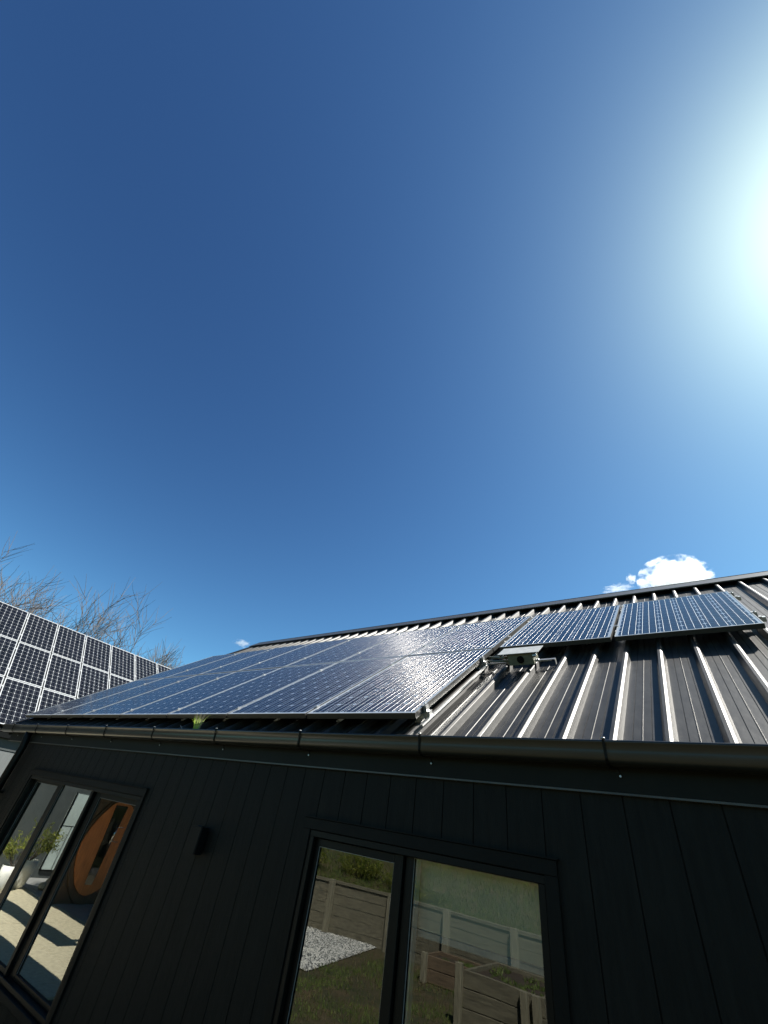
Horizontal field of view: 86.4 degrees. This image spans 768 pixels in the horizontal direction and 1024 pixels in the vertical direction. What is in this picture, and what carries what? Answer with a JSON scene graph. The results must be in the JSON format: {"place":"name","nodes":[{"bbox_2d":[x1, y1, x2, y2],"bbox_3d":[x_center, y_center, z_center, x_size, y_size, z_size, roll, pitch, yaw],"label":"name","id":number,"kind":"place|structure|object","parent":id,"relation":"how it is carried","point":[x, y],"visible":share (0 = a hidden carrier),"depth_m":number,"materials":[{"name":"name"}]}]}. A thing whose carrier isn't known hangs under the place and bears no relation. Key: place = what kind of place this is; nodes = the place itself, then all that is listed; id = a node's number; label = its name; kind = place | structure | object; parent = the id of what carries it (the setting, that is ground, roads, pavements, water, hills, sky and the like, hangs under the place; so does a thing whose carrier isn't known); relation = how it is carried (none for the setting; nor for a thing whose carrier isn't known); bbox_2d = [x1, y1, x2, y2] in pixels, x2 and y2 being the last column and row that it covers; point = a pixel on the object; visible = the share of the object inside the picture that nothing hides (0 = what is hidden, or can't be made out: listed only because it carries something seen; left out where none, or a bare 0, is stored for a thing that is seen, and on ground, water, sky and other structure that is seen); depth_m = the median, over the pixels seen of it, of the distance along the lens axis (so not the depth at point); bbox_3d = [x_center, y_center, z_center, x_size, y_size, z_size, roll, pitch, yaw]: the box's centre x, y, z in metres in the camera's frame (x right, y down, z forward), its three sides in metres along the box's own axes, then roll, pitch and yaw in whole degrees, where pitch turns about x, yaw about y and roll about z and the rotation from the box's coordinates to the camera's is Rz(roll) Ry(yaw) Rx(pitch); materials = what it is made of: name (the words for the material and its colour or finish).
{"place":"outdoors","nodes":[
{"label":"outdoors","id":0,"kind":"place"},
{"bbox_2d":[0,0,767,667],"label":"sky","id":1,"kind":"structure","parent":0,"point":[316,316],"materials":[{"name":"blue"}]},
{"bbox_3d":[-10.535,5.430,14.817,0.096,0.097,11.550,-18,-46,31],"label":"mounting rail","id":2,"kind":"object","parent":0,"visible":0},
{"bbox_2d":[0,601,28,640],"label":"solar panel","id":3,"kind":"object","parent":2,"relation":"attached to","point":[12,620],"visible":1,"depth_m":13.57,"materials":[{"name":"glass"}]},
{"bbox_2d":[19,613,57,652],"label":"solar panel","id":4,"kind":"object","parent":2,"relation":"attached to","point":[38,632],"visible":1,"depth_m":14.01,"materials":[{"name":"glass"}]},
{"bbox_2d":[51,625,85,662],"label":"solar panel","id":5,"kind":"object","parent":2,"relation":"attached to","point":[69,643],"visible":1,"depth_m":14.61,"materials":[{"name":"glass"}]},
{"bbox_2d":[82,636,110,672],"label":"solar panel","id":6,"kind":"object","parent":2,"relation":"attached to","point":[96,653],"visible":1,"depth_m":15.21,"materials":[{"name":"glass"}]},
{"bbox_2d":[109,646,134,680],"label":"solar panel","id":7,"kind":"object","parent":2,"relation":"attached to","point":[122,663],"visible":0.95,"depth_m":15.82,"materials":[{"name":"glass"}]},
{"bbox_2d":[135,655,156,679],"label":"solar panel","id":8,"kind":"object","parent":2,"relation":"attached to","point":[144,667],"visible":0.67,"depth_m":16.64,"materials":[{"name":"glass"}]},
{"bbox_2d":[157,663,169,672],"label":"solar panel","id":9,"kind":"object","parent":2,"relation":"attached to","point":[161,668],"visible":0.15,"depth_m":17.40,"materials":[{"name":"glass"}]},
{"label":"ground","id":10,"kind":"structure","parent":0,"visible":0},
{"bbox_2d":[0,535,90,617],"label":"bare tree","id":11,"kind":"object","parent":10,"relation":"on","point":[28,609],"visible":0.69,"depth_m":25.98,"materials":[{"name":"brown plant"}]},
{"bbox_2d":[0,571,104,638],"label":"bare tree","id":12,"kind":"object","parent":10,"relation":"on","point":[25,605],"visible":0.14,"depth_m":28.44,"materials":[{"name":"brown plant"}]},
{"bbox_2d":[0,616,110,775],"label":"charcoal wing","id":13,"kind":"structure","parent":10,"relation":"on","point":[8,749],"depth_m":10.64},
{"bbox_2d":[0,750,13,775],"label":"garage door","id":14,"kind":"structure","parent":13,"relation":"in","point":[5,757],"depth_m":10.53,"materials":[{"name":"white"}]},
{"bbox_2d":[32,574,184,668],"bbox_3d":[-18.655,11.165,26.496,12.588,14.153,11.130,32,-43,-25],"label":"bare tree","id":15,"kind":"object","parent":10,"relation":"on","point":[100,632],"visible":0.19,"depth_m":26.51,"materials":[{"name":"brown plant"}]},
{"bbox_2d":[137,641,180,668],"bbox_3d":[-15.907,13.713,26.353,7.783,10.821,9.209,0,-39,13],"label":"bare tree","id":16,"kind":"object","parent":10,"relation":"on","point":[160,655],"visible":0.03,"depth_m":28.21,"materials":[{"name":"brown plant"}]},
{"bbox_2d":[0,571,767,1023],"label":"black clad house","id":17,"kind":"structure","parent":10,"relation":"on","point":[610,799],"depth_m":2.72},
{"bbox_2d":[0,768,148,1023],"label":"window","id":18,"kind":"structure","parent":17,"relation":"in","point":[25,1002],"depth_m":3.92,"materials":[{"name":"grey"}]},
{"bbox_2d":[184,825,208,854],"bbox_3d":[-1.454,2.553,3.189,0.132,0.170,0.084,-18,-46,31],"label":"wall light","id":19,"kind":"object","parent":17,"relation":"attached to","point":[196,840],"visible":1,"depth_m":3.16,"materials":[{"name":"black metal"}]},
{"bbox_2d":[192,713,202,728],"bbox_3d":[-1.765,1.977,3.875,0.271,0.178,0.064,-18,-46,31],"label":"grass tuft","id":20,"kind":"object","parent":17,"relation":"on","point":[196,726],"visible":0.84,"depth_m":3.87,"materials":[{"name":"plant"}]},
{"bbox_2d":[30,703,432,721],"bbox_3d":[-2.656,2.333,4.708,7.299,0.129,0.082,-18,-46,31],"label":"mounting rail","id":21,"kind":"object","parent":17,"relation":"attached to","point":[427,713],"visible":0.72,"depth_m":2.85,"materials":[{"name":"metal"}]},
{"bbox_2d":[26,678,162,717],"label":"solar panel","id":22,"kind":"object","parent":21,"relation":"attached to","point":[47,712],"visible":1,"depth_m":6.74,"materials":[{"name":"glass"}]},
{"bbox_2d":[51,675,195,717],"bbox_3d":[-3.962,2.844,6.362,1.012,0.042,1.650,-18,-11,31],"label":"solar panel","id":23,"kind":"object","parent":21,"relation":"attached to","point":[78,711],"visible":0.95,"depth_m":6.19,"materials":[{"name":"glass"}]},
{"bbox_2d":[120,667,281,717],"bbox_3d":[-2.280,2.313,5.297,1.012,0.042,1.650,-18,-10,31],"label":"solar panel","id":24,"kind":"object","parent":21,"relation":"attached to","point":[163,708],"visible":0.97,"depth_m":5.11,"materials":[{"name":"glass"}]},
{"bbox_2d":[167,662,337,717],"bbox_3d":[-1.439,2.046,4.766,1.012,0.040,1.650,-18,-10,31],"label":"solar panel","id":25,"kind":"object","parent":21,"relation":"attached to","point":[223,704],"visible":0.98,"depth_m":4.56,"materials":[{"name":"glass"}]},
{"bbox_2d":[227,656,405,718],"bbox_3d":[-0.599,1.779,4.234,1.012,0.042,1.650,-18,-10,31],"label":"solar panel","id":26,"kind":"object","parent":21,"relation":"attached to","point":[301,698],"visible":0.98,"depth_m":4.00,"materials":[{"name":"glass"}]},
{"bbox_2d":[307,648,492,718],"bbox_3d":[0.242,1.514,3.702,1.012,0.042,1.650,-18,-10,31],"label":"solar panel","id":27,"kind":"object","parent":21,"relation":"attached to","point":[407,687],"visible":1,"depth_m":3.43,"materials":[{"name":"glass"}]},
{"bbox_2d":[144,656,487,683],"bbox_3d":[-2.020,2.353,5.702,7.299,0.129,0.082,-18,-46,31],"label":"mounting rail","id":28,"kind":"object","parent":17,"relation":"attached to","point":[483,663],"visible":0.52,"depth_m":3.83,"materials":[{"name":"metal"}]},
{"bbox_2d":[82,672,233,717],"bbox_3d":[-3.121,2.579,5.830,1.012,0.042,1.650,-18,-10,31],"label":"solar panel","id":29,"kind":"object","parent":28,"relation":"attached to","point":[115,710],"visible":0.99,"depth_m":5.65,"materials":[{"name":"glass"}]},
{"bbox_2d":[263,815,571,1023],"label":"window","id":30,"kind":"structure","parent":17,"relation":"in","point":[399,848],"depth_m":2.24,"materials":[{"name":"grey"}]},
{"bbox_2d":[420,664,488,725],"bbox_3d":[0.641,1.427,3.325,0.020,0.857,1.196,-18,-46,31],"label":"cable tray","id":31,"kind":"object","parent":17,"relation":"attached to","point":[435,712],"visible":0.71,"depth_m":3.12,"materials":[{"name":"metal"}]},
{"bbox_2d":[416,860,543,976],"bbox_3d":[0.518,2.059,2.151,0.760,0.390,0.036,-18,-46,31],"label":"roller blind","id":32,"kind":"object","parent":17,"relation":"attached to","point":[491,917],"visible":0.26,"depth_m":2.12,"materials":[{"name":"fabric"}]},
{"bbox_2d":[234,591,740,654],"bbox_3d":[-0.153,2.106,6.692,9.452,0.129,0.082,-18,-46,31],"label":"mounting rail","id":33,"kind":"object","parent":17,"relation":"attached to","point":[738,598],"visible":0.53,"depth_m":4.28,"materials":[{"name":"metal"}]},
{"bbox_2d":[220,610,766,666],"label":"mounting rail","id":34,"kind":"object","parent":17,"relation":"attached to","point":[762,618],"visible":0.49,"depth_m":3.39,"materials":[{"name":"metal"}]},
{"bbox_2d":[138,653,238,679],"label":"solar panel","id":35,"kind":"object","parent":34,"relation":"attached to","point":[177,670],"visible":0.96,"depth_m":8.22,"materials":[{"name":"glass"}]},
{"bbox_2d":[165,649,270,677],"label":"solar panel","id":36,"kind":"object","parent":34,"relation":"attached to","point":[215,664],"visible":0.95,"depth_m":7.67,"materials":[{"name":"glass"}]},
{"bbox_2d":[199,644,308,674],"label":"solar panel","id":37,"kind":"object","parent":34,"relation":"attached to","point":[236,666],"visible":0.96,"depth_m":7.13,"materials":[{"name":"glass"}]},
{"bbox_2d":[239,638,353,670],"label":"solar panel","id":38,"kind":"object","parent":34,"relation":"attached to","point":[291,657],"visible":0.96,"depth_m":6.59,"materials":[{"name":"glass"}]},
{"bbox_2d":[285,632,402,666],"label":"solar panel","id":39,"kind":"object","parent":34,"relation":"attached to","point":[344,650],"visible":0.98,"depth_m":6.05,"materials":[{"name":"glass"}]},
{"bbox_2d":[340,625,460,661],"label":"solar panel","id":40,"kind":"object","parent":34,"relation":"attached to","point":[407,643],"visible":0.91,"depth_m":5.52,"materials":[{"name":"glass"}]},
{"bbox_2d":[409,616,531,655],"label":"solar panel","id":41,"kind":"object","parent":34,"relation":"attached to","point":[493,635],"visible":0.98,"depth_m":4.95,"materials":[{"name":"glass"}]},
{"bbox_2d":[500,605,620,650],"bbox_3d":[2.025,1.264,4.549,1.012,0.040,1.650,-18,-10,31],"label":"solar panel","id":42,"kind":"object","parent":34,"relation":"attached to","point":[585,626],"visible":1,"depth_m":4.30,"materials":[{"name":"glass"}]},
{"bbox_2d":[614,591,765,640],"bbox_3d":[2.877,0.993,4.010,1.012,0.040,1.650,-18,-10,31],"label":"solar panel","id":43,"kind":"object","parent":34,"relation":"attached to","point":[717,612],"visible":1,"depth_m":3.72,"materials":[{"name":"glass"}]},
{"bbox_2d":[485,645,556,665],"bbox_3d":[1.167,1.318,3.713,0.695,0.194,0.291,-24,-49,36],"label":"isolator box","id":44,"kind":"object","parent":17,"relation":"attached to","point":[523,656],"visible":0.93,"depth_m":3.61,"materials":[{"name":"grey plastic"}]},
{"bbox_3d":[-9.724,6.026,13.485,0.096,0.097,11.550,-18,-46,31],"label":"mounting rail","id":45,"kind":"object","parent":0,"visible":0},
{"bbox_2d":[0,635,17,676],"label":"solar panel","id":46,"kind":"object","parent":45,"relation":"attached to","point":[7,647],"visible":1,"depth_m":12.45,"materials":[{"name":"glass"}]},
{"bbox_2d":[5,642,50,687],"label":"solar panel","id":47,"kind":"object","parent":45,"relation":"attached to","point":[28,664],"visible":1,"depth_m":12.67,"materials":[{"name":"glass"}]},
{"bbox_2d":[42,653,80,697],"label":"solar panel","id":48,"kind":"object","parent":45,"relation":"attached to","point":[62,675],"visible":1,"depth_m":13.27,"materials":[{"name":"glass"}]},
{"bbox_2d":[76,664,108,698],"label":"solar panel","id":49,"kind":"object","parent":45,"relation":"attached to","point":[92,680],"visible":0.75,"depth_m":14.04,"materials":[{"name":"glass"}]},
{"bbox_2d":[108,674,131,688],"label":"solar panel","id":50,"kind":"object","parent":45,"relation":"attached to","point":[114,681],"visible":0.33,"depth_m":14.86,"materials":[{"name":"glass"}]},
{"bbox_3d":[-8.912,6.621,12.152,0.096,0.097,11.550,-18,-46,31],"label":"mounting rail","id":51,"kind":"object","parent":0,"visible":0},
{"bbox_2d":[0,675,3,687],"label":"solar panel","id":52,"kind":"object","parent":51,"relation":"attached to","point":[1,679],"visible":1,"depth_m":11.61,"materials":[{"name":"glass"}]},
{"bbox_2d":[0,677,41,725],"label":"solar panel","id":53,"kind":"object","parent":51,"relation":"attached to","point":[19,700],"visible":0.81,"depth_m":11.48,"materials":[{"name":"glass"}]},
{"bbox_2d":[36,688,75,711],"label":"solar panel","id":54,"kind":"object","parent":51,"relation":"attached to","point":[49,698],"visible":0.38,"depth_m":12.31,"materials":[{"name":"glass"}]}
]}

